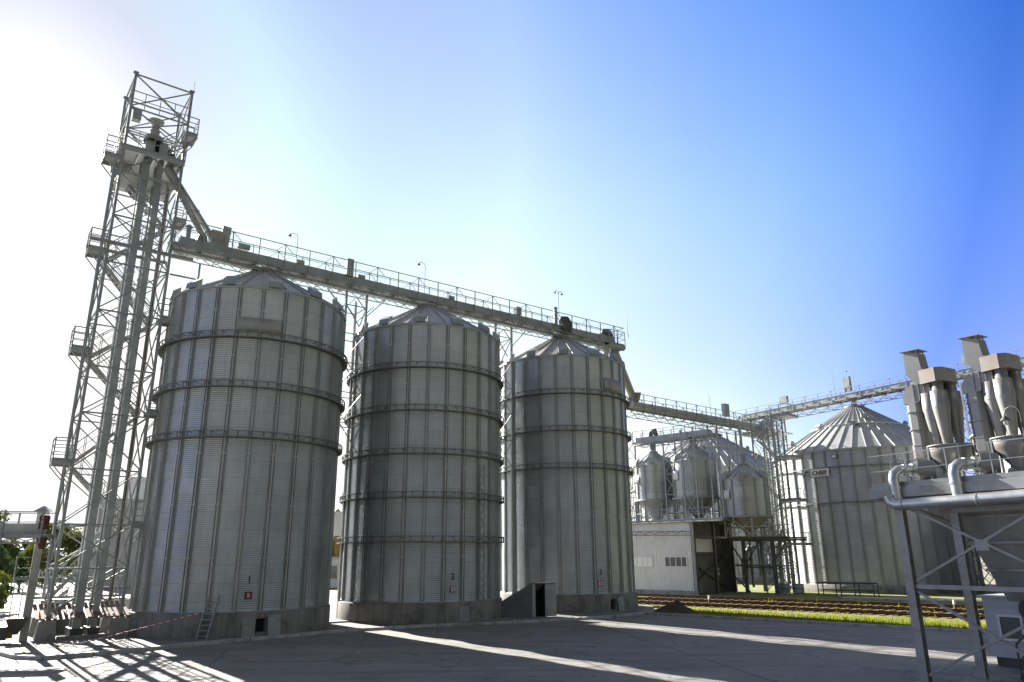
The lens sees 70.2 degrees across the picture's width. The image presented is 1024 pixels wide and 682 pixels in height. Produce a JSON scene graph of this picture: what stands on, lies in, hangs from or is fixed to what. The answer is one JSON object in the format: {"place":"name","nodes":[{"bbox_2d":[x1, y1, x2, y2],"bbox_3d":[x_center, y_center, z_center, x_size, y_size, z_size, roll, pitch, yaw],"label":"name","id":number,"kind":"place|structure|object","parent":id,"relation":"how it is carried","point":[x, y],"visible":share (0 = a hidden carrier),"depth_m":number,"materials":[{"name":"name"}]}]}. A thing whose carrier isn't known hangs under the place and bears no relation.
{"place":"outdoors","nodes":[
{"label":"outdoors","id":0,"kind":"place"},
{"bbox_2d":[0,511,57,548],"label":"conveyor gantry","id":1,"kind":"object","parent":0,"point":[37,532],"visible":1,"depth_m":32.72,"materials":[{"name":"grey metal"}]},
{"bbox_2d":[43,588,68,615],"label":"retaining wall","id":2,"kind":"structure","parent":0,"point":[65,591],"depth_m":55.62,"materials":[{"name":"concrete"}]},
{"bbox_2d":[102,598,129,613],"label":"concrete wall","id":3,"kind":"structure","parent":0,"point":[126,601],"depth_m":44.62,"materials":[{"name":"grey concrete"}]},
{"bbox_2d":[0,582,653,659],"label":"apron pavement","id":4,"kind":"structure","parent":0,"point":[30,646],"depth_m":34.20,"materials":[{"name":"concrete"}]},
{"bbox_2d":[0,570,11,608],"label":"garden shrub","id":5,"kind":"object","parent":4,"relation":"on","point":[4,595],"visible":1,"depth_m":48.20,"materials":[{"name":"green plant"}]},
{"bbox_2d":[0,626,12,640],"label":"rusty gearbox","id":6,"kind":"object","parent":4,"relation":"on","point":[5,633],"visible":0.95,"depth_m":32.08,"materials":[{"name":"metal"}]},
{"bbox_2d":[0,544,18,593],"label":"garden shrub","id":7,"kind":"object","parent":4,"relation":"on","point":[7,563],"visible":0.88,"depth_m":52.93,"materials":[{"name":"green plant"}]},
{"bbox_2d":[0,509,19,556],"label":"leafy tree","id":8,"kind":"object","parent":4,"relation":"on","point":[8,547],"visible":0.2,"depth_m":86.29,"materials":[{"name":"green plant"}]},
{"bbox_2d":[3,544,44,591],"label":"leafy tree","id":9,"kind":"object","parent":4,"relation":"on","point":[14,553],"visible":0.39,"depth_m":81.34,"materials":[{"name":"green plant"}]},
{"bbox_2d":[5,540,42,641],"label":"staircase","id":10,"kind":"structure","parent":4,"relation":"on","point":[17,625],"depth_m":33.00,"materials":[{"name":"grey metal"}]},
{"bbox_2d":[25,506,53,584],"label":"chimney","id":11,"kind":"object","parent":4,"relation":"on","point":[45,509],"visible":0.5,"depth_m":106.64,"materials":[{"name":"grey metal"}]},
{"bbox_2d":[19,549,66,553],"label":"pipeline","id":12,"kind":"object","parent":4,"relation":"on","point":[22,551],"depth_m":95.90,"materials":[{"name":"white paint"}]},
{"bbox_2d":[0,562,90,581],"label":"yard wall","id":13,"kind":"structure","parent":4,"relation":"on","point":[41,572],"depth_m":114.69,"materials":[{"name":"white paint"}]},
{"bbox_2d":[23,520,82,593],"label":"leafy tree","id":14,"kind":"object","parent":4,"relation":"on","point":[69,544],"visible":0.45,"depth_m":73.09,"materials":[{"name":"green plant"}]},
{"bbox_2d":[55,617,108,639],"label":"boot pit wall","id":15,"kind":"structure","parent":4,"relation":"on","point":[61,624],"depth_m":36.10,"materials":[{"name":"concrete"}]},
{"bbox_2d":[64,138,157,635],"bbox_3d":[-20.911,1.325,38.847,1.090,27.050,1.700,12,-20,-35],"label":"bucket elevator","id":16,"kind":"object","parent":4,"relation":"on","point":[74,627],"visible":0.71,"depth_m":37.66,"materials":[{"name":"metal"}]},
{"bbox_2d":[143,117,164,145],"bbox_3d":[-20.748,-12.226,42.378,1.100,1.640,1.100,12,-20,-35],"label":"vent stack","id":17,"kind":"object","parent":16,"relation":"on","point":[158,122],"visible":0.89,"depth_m":42.25,"materials":[{"name":"grey paint"}]},
{"bbox_2d":[28,70,200,640],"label":"elevator tower","id":18,"kind":"structure","parent":4,"relation":"on","point":[123,160],"depth_m":38.73,"materials":[{"name":"metal"}]},
{"bbox_2d":[164,166,204,234],"bbox_3d":[-18.943,-8.045,42.080,2.619,4.003,0.508,7,-18,-23],"label":"grain spout","id":19,"kind":"object","parent":18,"relation":"attached to","point":[191,214],"visible":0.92,"depth_m":41.95,"materials":[{"name":"grey paint"}]},
{"bbox_2d":[169,166,210,238],"bbox_3d":[-18.829,-8.102,42.581,3.073,4.213,0.507,7,-18,-23],"label":"grain spout","id":20,"kind":"object","parent":18,"relation":"attached to","point":[199,217],"visible":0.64,"depth_m":42.43,"materials":[{"name":"grey paint"}]},
{"bbox_2d":[87,498,142,587],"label":"building","id":21,"kind":"structure","parent":4,"relation":"on","point":[122,557],"depth_m":92.41,"materials":[{"name":"grey metal"}]},
{"bbox_2d":[127,469,145,498],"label":"storage cylinder","id":22,"kind":"object","parent":21,"relation":"on","point":[133,480],"visible":0.23,"depth_m":105.52,"materials":[{"name":"white paint"}]},
{"bbox_2d":[41,611,206,647],"bbox_3d":[-16.890,12.656,32.080,6.395,1.192,0.416,11,-20,-34],"label":"barrier tape","id":23,"kind":"object","parent":4,"relation":"on","point":[122,632],"visible":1,"depth_m":31.90,"materials":[{"name":"red plastic"}]},
{"bbox_2d":[83,141,174,634],"bbox_3d":[-20.337,1.444,39.264,1.010,27.050,1.700,12,-20,-35],"label":"bucket elevator","id":24,"kind":"object","parent":4,"relation":"on","point":[90,627],"visible":0.72,"depth_m":38.17,"materials":[{"name":"metal"}]},
{"bbox_2d":[195,595,219,638],"bbox_3d":[-14.103,12.793,33.757,0.504,1.869,0.750,-6,-17,18],"label":"leaning ladder","id":25,"kind":"object","parent":4,"relation":"on","point":[211,619],"visible":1,"depth_m":33.72,"materials":[{"name":"grey metal"}]},
{"bbox_2d":[125,267,347,637],"bbox_3d":[-14.905,5.517,41.216,10.430,20.470,10.430,0,-16,0],"label":"grain silo","id":26,"kind":"object","parent":4,"relation":"on","point":[242,446],"visible":0.96,"depth_m":37.05,"materials":[{"name":"metal"}]},
{"bbox_2d":[244,592,251,598],"bbox_3d":[-12.575,12.140,34.742,0.340,0.340,0.046,8,-18,-27],"label":"safety sign","id":27,"kind":"object","parent":26,"relation":"attached to","point":[248,595],"visible":1,"depth_m":34.73,"materials":[{"name":"red"}]},
{"bbox_2d":[168,218,625,355],"bbox_3d":[-5.010,-2.499,51.161,35.430,3.558,1.986,12,-20,-35],"label":"conveyor gantry","id":28,"kind":"object","parent":26,"relation":"on","point":[240,256],"visible":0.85,"depth_m":47.91,"materials":[{"name":"metal"}]},
{"bbox_2d":[196,225,231,246],"bbox_3d":[-17.418,-6.185,42.538,1.949,1.533,0.900,12,-20,-35],"label":"inlet hopper","id":29,"kind":"object","parent":28,"relation":"on","point":[217,234],"visible":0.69,"depth_m":42.41,"materials":[{"name":"grey paint"}]},
{"bbox_2d":[288,233,297,270],"bbox_3d":[-13.432,-5.489,44.496,0.629,2.420,0.209,12,-20,-35],"label":"lamp pole","id":30,"kind":"object","parent":28,"relation":"attached to","point":[289,235],"visible":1,"depth_m":44.65,"materials":[{"name":"metal"}]},
{"bbox_2d":[241,619,254,636],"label":"hatch cover","id":31,"kind":"structure","parent":4,"relation":"on","point":[248,628],"depth_m":34.16,"materials":[{"name":"grey metal"}]},
{"bbox_2d":[267,614,280,635],"bbox_3d":[-11.386,13.590,34.878,0.640,0.920,0.160,14,-22,-40],"label":"hatch cover","id":32,"kind":"object","parent":4,"relation":"on","point":[274,624],"visible":1,"depth_m":34.86,"materials":[{"name":"grey metal"}]},
{"bbox_2d":[327,288,384,622],"bbox_3d":[-10.358,6.639,44.471,4.051,19.900,2.000,12,-20,-35],"label":"support trestle","id":33,"kind":"object","parent":4,"relation":"on","point":[350,392],"visible":0.56,"depth_m":45.09,"materials":[{"name":"metal"}]},
{"bbox_2d":[335,303,503,623],"bbox_3d":[-5.733,7.322,47.548,10.430,20.470,10.430,0,-16,0],"label":"grain silo","id":34,"kind":"object","parent":4,"relation":"on","point":[429,501],"visible":0.94,"depth_m":43.22,"materials":[{"name":"metal"}]},
{"bbox_2d":[450,586,455,591],"bbox_3d":[-3.313,13.995,41.109,0.340,0.340,0.046,9,-19,-28],"label":"safety sign","id":35,"kind":"object","parent":34,"relation":"attached to","point":[452,588],"visible":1,"depth_m":41.09,"materials":[{"name":"red"}]},
{"bbox_2d":[459,606,468,621],"bbox_3d":[-2.687,15.333,40.920,0.660,0.840,0.040,11,-20,-35],"label":"hatch door","id":36,"kind":"structure","parent":34,"relation":"in","point":[463,610],"depth_m":40.89,"materials":[{"name":"grey paint"}]},
{"bbox_2d":[481,321,525,593],"bbox_3d":[-1.049,8.573,51.246,4.101,19.900,2.000,12,-20,-35],"label":"support trestle","id":37,"kind":"object","parent":4,"relation":"on","point":[510,338],"visible":0.37,"depth_m":51.85,"materials":[{"name":"metal"}]},
{"bbox_2d":[501,582,556,616],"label":"entrance shed","id":38,"kind":"structure","parent":4,"relation":"on","point":[534,599],"depth_m":44.27,"materials":[{"name":"grey paint"}]},
{"bbox_2d":[545,584,556,615],"bbox_3d":[2.375,15.819,44.456,0.740,1.840,0.105,6,-18,-21],"label":"door","id":39,"kind":"structure","parent":38,"relation":"in","point":[550,589],"depth_m":44.45,"materials":[{"name":"grey paint"}]},
{"bbox_2d":[500,334,638,612],"bbox_3d":[3.851,9.414,54.867,10.430,20.470,10.430,0,-16,0],"label":"grain silo","id":40,"kind":"object","parent":4,"relation":"on","point":[573,532],"visible":0.84,"depth_m":50.65,"materials":[{"name":"metal"}]},
{"bbox_2d":[617,597,625,610],"bbox_3d":[7.275,17.497,48.438,0.600,0.850,0.160,13,-21,-39],"label":"hatch cover","id":41,"kind":"object","parent":4,"relation":"on","point":[621,604],"visible":1,"depth_m":48.41,"materials":[{"name":"grey metal"}]},
{"bbox_2d":[0,614,1023,681],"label":"yard pavement","id":42,"kind":"structure","parent":0,"point":[571,651],"depth_m":27.58,"materials":[{"name":"concrete"}]},
{"bbox_2d":[0,610,653,659],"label":"kerb","id":43,"kind":"structure","parent":42,"relation":"on","point":[7,654],"depth_m":34.25,"materials":[{"name":"concrete"}]},
{"bbox_2d":[209,621,968,681],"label":"pavement joint","id":44,"kind":"object","parent":42,"relation":"on","point":[605,627],"visible":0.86,"depth_m":27.70,"materials":[{"name":"grey"}]},
{"bbox_2d":[648,612,983,632],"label":"verge kerb","id":45,"kind":"structure","parent":42,"relation":"on","point":[834,623],"depth_m":39.83,"materials":[{"name":"concrete"}]},
{"bbox_2d":[866,437,1023,681],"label":"plant platform","id":46,"kind":"structure","parent":42,"relation":"on","point":[994,482],"depth_m":21.66,"materials":[{"name":"grey paint"}]},
{"bbox_2d":[888,349,978,498],"bbox_3d":[13.117,2.680,23.166,2.449,4.984,1.317,-11,-20,33],"label":"cyclone separator","id":47,"kind":"object","parent":46,"relation":"on","point":[932,400],"visible":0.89,"depth_m":22.78,"materials":[{"name":"grey paint"}]},
{"bbox_2d":[883,489,1023,510],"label":"header pipe","id":48,"kind":"object","parent":46,"relation":"attached to","point":[979,499],"visible":1,"depth_m":20.91,"materials":[{"name":"silver metal"}]},
{"bbox_2d":[948,334,1023,494],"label":"cyclone separator","id":49,"kind":"object","parent":46,"relation":"on","point":[992,387],"visible":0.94,"depth_m":21.30,"materials":[{"name":"grey paint"}]},
{"bbox_2d":[950,502,1023,617],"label":"underdeck hopper","id":50,"kind":"object","parent":46,"relation":"hanging from","point":[1005,570],"visible":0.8,"depth_m":21.55,"materials":[{"name":"grey paint"}]},
{"bbox_2d":[1000,405,1023,433],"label":"gooseneck lamp","id":51,"kind":"object","parent":46,"relation":"on","point":[1005,419],"visible":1,"depth_m":20.48,"materials":[{"name":"metal"}]},
{"bbox_2d":[1015,634,1023,681],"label":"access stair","id":52,"kind":"object","parent":46,"relation":"attached to","point":[1021,638],"visible":1,"depth_m":20.48,"materials":[{"name":"metal"}]},
{"bbox_2d":[940,504,1023,681],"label":"support column","id":53,"kind":"structure","parent":42,"relation":"on","point":[982,672],"depth_m":21.25,"materials":[{"name":"metal"}]},
{"bbox_2d":[977,593,1023,668],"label":"control cabin","id":54,"kind":"object","parent":42,"relation":"on","point":[1003,615],"visible":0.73,"depth_m":24.65,"materials":[{"name":"grey metal"}]},
{"bbox_2d":[996,614,1023,641],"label":"window","id":55,"kind":"structure","parent":54,"relation":"in","point":[1006,623],"depth_m":24.46,"materials":[{"name":"white paint"}]},
{"bbox_2d":[0,0,1023,555],"label":"sky","id":56,"kind":"structure","parent":0,"point":[773,196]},
{"bbox_2d":[330,588,985,620],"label":"ballast bed","id":57,"kind":"object","parent":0,"point":[654,606],"depth_m":51.09,"materials":[{"name":"brown gravel"}]},
{"bbox_2d":[330,557,338,587],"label":"building","id":58,"kind":"structure","parent":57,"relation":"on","point":[334,572],"depth_m":89.96,"materials":[{"name":"white paint"}]},
{"bbox_2d":[331,565,337,578],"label":"window","id":59,"kind":"structure","parent":58,"relation":"in","point":[334,568],"depth_m":89.97,"materials":[{"name":"grey glass"}]},
{"bbox_2d":[333,511,341,556],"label":"raised container","id":60,"kind":"object","parent":57,"relation":"on","point":[337,524],"visible":0.09,"depth_m":95.51,"materials":[{"name":"metal"}]},
{"bbox_2d":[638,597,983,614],"bbox_3d":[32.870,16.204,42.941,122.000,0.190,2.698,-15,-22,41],"label":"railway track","id":61,"kind":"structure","parent":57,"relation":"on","point":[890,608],"depth_m":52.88,"materials":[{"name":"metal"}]},
{"bbox_2d":[638,594,983,609],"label":"railway track","id":62,"kind":"structure","parent":57,"relation":"on","point":[809,601],"depth_m":57.21,"materials":[{"name":"metal"}]},
{"bbox_2d":[638,600,984,619],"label":"railway track","id":63,"kind":"structure","parent":57,"relation":"on","point":[850,611],"depth_m":48.45,"materials":[{"name":"metal"}]},
{"bbox_2d":[644,597,986,631],"bbox_3d":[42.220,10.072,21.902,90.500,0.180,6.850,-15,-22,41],"label":"verge turf","id":64,"kind":"structure","parent":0,"point":[843,615],"depth_m":43.58,"materials":[{"name":"green plant"}]},
{"bbox_2d":[654,600,696,613],"bbox_3d":[10.713,17.448,47.799,3.200,0.800,2.400,-6,-17,19],"label":"dirt mound","id":65,"kind":"object","parent":64,"relation":"on","point":[675,606],"visible":0.75,"depth_m":47.28,"materials":[{"name":"soil"}]},
{"bbox_2d":[638,582,996,605],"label":"grass ground","id":66,"kind":"structure","parent":0,"point":[757,591],"depth_m":67.00,"materials":[{"name":"green plant"}]},
{"bbox_2d":[631,506,737,594],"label":"workshop","id":67,"kind":"structure","parent":66,"relation":"on","point":[694,556],"depth_m":72.60,"materials":[{"name":"metal"}]},
{"bbox_2d":[628,439,639,520],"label":"braced trestle","id":68,"kind":"object","parent":67,"relation":"on","point":[634,482],"visible":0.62,"depth_m":78.80,"materials":[{"name":"grey metal"}]},
{"bbox_2d":[634,557,652,566],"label":"window","id":69,"kind":"structure","parent":67,"relation":"in","point":[638,561],"depth_m":73.22,"materials":[{"name":"white glass"}]},
{"bbox_2d":[633,443,677,520],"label":"hopper bin","id":70,"kind":"object","parent":67,"relation":"on","point":[649,483],"visible":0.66,"depth_m":76.92,"materials":[{"name":"silver metal"}]},
{"bbox_2d":[662,434,679,519],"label":"braced trestle","id":71,"kind":"object","parent":67,"relation":"on","point":[665,477],"visible":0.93,"depth_m":75.69,"materials":[{"name":"grey metal"}]},
{"bbox_2d":[664,556,687,566],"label":"window","id":72,"kind":"structure","parent":67,"relation":"in","point":[670,561],"depth_m":70.81,"materials":[{"name":"white glass"}]},
{"bbox_2d":[679,428,699,518],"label":"braced trestle","id":73,"kind":"object","parent":67,"relation":"on","point":[695,470],"visible":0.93,"depth_m":72.64,"materials":[{"name":"metal"}]},
{"bbox_2d":[671,437,722,518],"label":"hopper bin","id":74,"kind":"object","parent":67,"relation":"on","point":[703,478],"visible":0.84,"depth_m":73.62,"materials":[{"name":"silver metal"}]},
{"bbox_2d":[696,539,712,551],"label":"bay window","id":75,"kind":"structure","parent":67,"relation":"in","point":[702,545],"depth_m":74.05,"materials":[{"name":"white"}]},
{"bbox_2d":[706,423,724,518],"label":"gantry prop","id":76,"kind":"object","parent":67,"relation":"on","point":[711,468],"visible":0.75,"depth_m":71.31,"materials":[{"name":"grey metal"}]},
{"bbox_2d":[726,431,738,472],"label":"gantry prop","id":77,"kind":"object","parent":67,"relation":"on","point":[727,438],"visible":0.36,"depth_m":76.17,"materials":[{"name":"grey metal"}]},
{"bbox_2d":[722,454,774,536],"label":"hopper bin","id":78,"kind":"object","parent":67,"relation":"on","point":[747,501],"visible":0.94,"depth_m":69.75,"materials":[{"name":"silver metal"}]},
{"bbox_2d":[738,425,743,453],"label":"feed pipe","id":79,"kind":"object","parent":78,"relation":"attached to","point":[740,439],"visible":1,"depth_m":72.84,"materials":[{"name":"grey metal"}]},
{"bbox_2d":[630,431,777,582],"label":"wide grain silo","id":80,"kind":"object","parent":66,"relation":"on","point":[724,461],"visible":0.09,"depth_m":102.35,"materials":[{"name":"metal"}]},
{"bbox_2d":[727,526,806,593],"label":"loading canopy","id":81,"kind":"object","parent":66,"relation":"on","point":[745,559],"visible":0.83,"depth_m":72.36,"materials":[{"name":"metal"}]},
{"bbox_2d":[764,419,787,581],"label":"support trestle","id":82,"kind":"object","parent":66,"relation":"on","point":[767,457],"visible":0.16,"depth_m":90.57,"materials":[{"name":"grey metal"}]},
{"bbox_2d":[735,349,1023,423],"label":"conveyor gantry","id":83,"kind":"object","parent":82,"relation":"on","point":[899,387],"visible":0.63,"depth_m":82.86,"materials":[{"name":"grey metal"}]},
{"bbox_2d":[749,403,812,593],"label":"lattice tower","id":84,"kind":"structure","parent":66,"relation":"on","point":[780,458],"depth_m":73.29,"materials":[{"name":"grey metal"}]},
{"bbox_2d":[626,394,792,439],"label":"conveyor gantry","id":85,"kind":"object","parent":84,"relation":"attached to","point":[672,413],"visible":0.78,"depth_m":71.90,"materials":[{"name":"grey metal"}]},
{"bbox_2d":[610,350,640,401],"bbox_3d":[10.119,3.082,63.837,1.520,3.406,7.159,-6,-17,18],"label":"grain chute","id":86,"kind":"object","parent":85,"relation":"attached to","point":[631,392],"visible":0.69,"depth_m":64.77,"materials":[{"name":"grey metal"}]},
{"bbox_2d":[632,423,722,447],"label":"conveyor gantry","id":87,"kind":"object","parent":85,"relation":"attached to","point":[656,438],"visible":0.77,"depth_m":78.07,"materials":[{"name":"metal"}]},
{"bbox_2d":[779,583,788,592],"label":"steel drum","id":88,"kind":"object","parent":66,"relation":"on","point":[783,587],"visible":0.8,"depth_m":70.05,"materials":[{"name":"grey paint"}]},
{"bbox_2d":[793,583,804,592],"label":"steel drum","id":89,"kind":"object","parent":66,"relation":"on","point":[798,587],"visible":1,"depth_m":69.64,"materials":[{"name":"grey paint"}]},
{"bbox_2d":[817,581,879,596],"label":"storage rack","id":90,"kind":"object","parent":66,"relation":"on","point":[853,583],"visible":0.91,"depth_m":65.13,"materials":[{"name":"metal"}]},
{"bbox_2d":[772,405,986,593],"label":"wide grain silo","id":91,"kind":"object","parent":66,"relation":"on","point":[845,520],"visible":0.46,"depth_m":72.19,"materials":[{"name":"metal"}]},
{"bbox_2d":[802,468,828,478],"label":"name board","id":92,"kind":"object","parent":91,"relation":"attached to","point":[808,473],"visible":1,"depth_m":74.81,"materials":[{"name":"white metal"}]},
{"bbox_2d":[954,383,997,593],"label":"support trestle","id":93,"kind":"object","parent":66,"relation":"on","point":[980,565],"visible":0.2,"depth_m":69.57,"materials":[{"name":"grey metal"}]},
{"bbox_2d":[969,427,1020,593],"bbox_3d":[50.375,11.398,61.388,19.160,19.770,19.160,0,-16,0],"label":"wide grain silo","id":94,"kind":"object","parent":66,"relation":"on","point":[1005,466],"visible":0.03,"depth_m":60.92,"materials":[{"name":"metal"}]},
{"bbox_2d":[654,557,995,608],"bbox_3d":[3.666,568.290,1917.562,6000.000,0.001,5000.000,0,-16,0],"label":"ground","id":95,"kind":"structure","parent":0,"point":[989,578],"depth_m":113.29,"materials":[{"name":"grey concrete"}]},
{"bbox_2d":[332,537,339,556],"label":"leafy tree","id":96,"kind":"object","parent":95,"relation":"on","point":[333,548],"visible":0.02,"depth_m":101.20,"materials":[{"name":"green plant"}]},
{"bbox_2d":[838,596,981,603],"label":"service path","id":97,"kind":"structure","parent":0,"point":[903,599],"depth_m":58.73,"materials":[{"name":"concrete"}]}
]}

